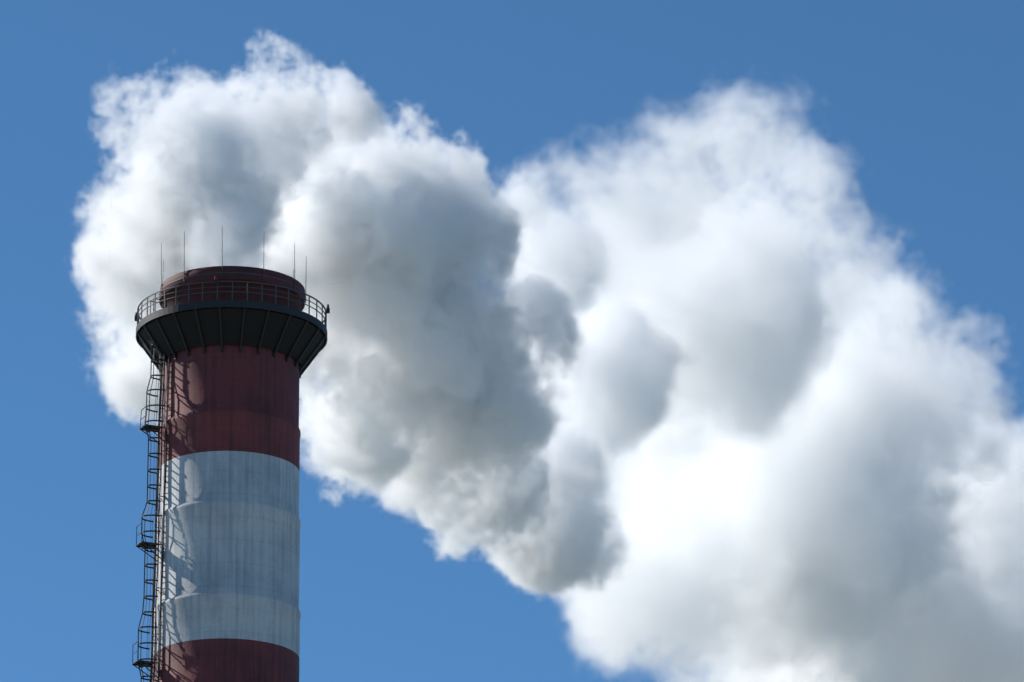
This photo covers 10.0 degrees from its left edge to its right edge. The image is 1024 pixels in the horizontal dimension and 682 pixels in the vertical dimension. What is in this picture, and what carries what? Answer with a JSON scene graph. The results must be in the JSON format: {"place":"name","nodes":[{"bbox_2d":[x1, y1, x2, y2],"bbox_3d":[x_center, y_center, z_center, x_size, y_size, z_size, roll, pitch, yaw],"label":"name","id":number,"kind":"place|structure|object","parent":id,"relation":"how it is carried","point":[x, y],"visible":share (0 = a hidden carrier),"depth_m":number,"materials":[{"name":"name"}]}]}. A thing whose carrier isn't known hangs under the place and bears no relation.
{"place":"outdoors","nodes":[
{"label":"outdoors","id":0,"kind":"place"},
{"bbox_2d":[153,266,304,681],"bbox_3d":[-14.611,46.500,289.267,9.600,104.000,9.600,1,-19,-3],"label":"chimney","id":1,"kind":"object","parent":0,"point":[230,591],"visible":0.88,"depth_m":299.31,"materials":[{"name":"paint"}]},
{"bbox_2d":[132,405,165,678],"bbox_3d":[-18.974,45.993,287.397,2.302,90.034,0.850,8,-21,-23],"label":"ladder rest platforms","id":2,"kind":"object","parent":1,"relation":"attached to","point":[143,545],"visible":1,"depth_m":299.70,"materials":[{"name":"metal"}]},
{"bbox_2d":[137,298,169,681],"bbox_3d":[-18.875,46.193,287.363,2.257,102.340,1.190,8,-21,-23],"label":"ladder cage","id":3,"kind":"object","parent":1,"relation":"attached to","point":[157,488],"visible":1,"depth_m":300.50,"materials":[{"name":"metal"}]},
{"bbox_2d":[136,300,326,377],"bbox_3d":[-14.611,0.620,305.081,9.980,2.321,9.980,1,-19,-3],"label":"gallery deck","id":4,"kind":"structure","parent":1,"relation":"attached to","point":[240,304],"depth_m":301.88,"materials":[{"name":"black metal"}]},
{"bbox_2d":[139,308,323,369],"bbox_3d":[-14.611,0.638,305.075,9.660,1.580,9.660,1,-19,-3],"label":"platform underside","id":5,"kind":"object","parent":4,"relation":"attached to","point":[232,318],"depth_m":301.62,"materials":[{"name":"black metal"}]},
{"bbox_2d":[134,279,329,320],"bbox_3d":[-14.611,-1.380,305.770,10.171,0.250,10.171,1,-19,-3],"label":"warning lights","id":6,"kind":"object","parent":4,"relation":"attached to","point":[326,311],"visible":0.75,"depth_m":305.10},
{"bbox_2d":[137,281,326,327],"bbox_3d":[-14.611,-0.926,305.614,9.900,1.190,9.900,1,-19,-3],"label":"gallery railing","id":7,"kind":"object","parent":4,"relation":"attached to","point":[324,321],"visible":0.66,"depth_m":301.93,"materials":[{"name":"black metal"}]},
{"bbox_2d":[159,231,306,302],"bbox_3d":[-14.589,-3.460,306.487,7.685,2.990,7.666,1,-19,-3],"label":"lightning rods","id":8,"kind":"object","parent":1,"relation":"attached to","point":[222,272],"visible":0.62,"depth_m":303.54,"materials":[{"name":"grey metal"}]},
{"bbox_2d":[0,0,1023,681],"label":"sky","id":9,"kind":"structure","parent":0,"point":[667,340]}
]}

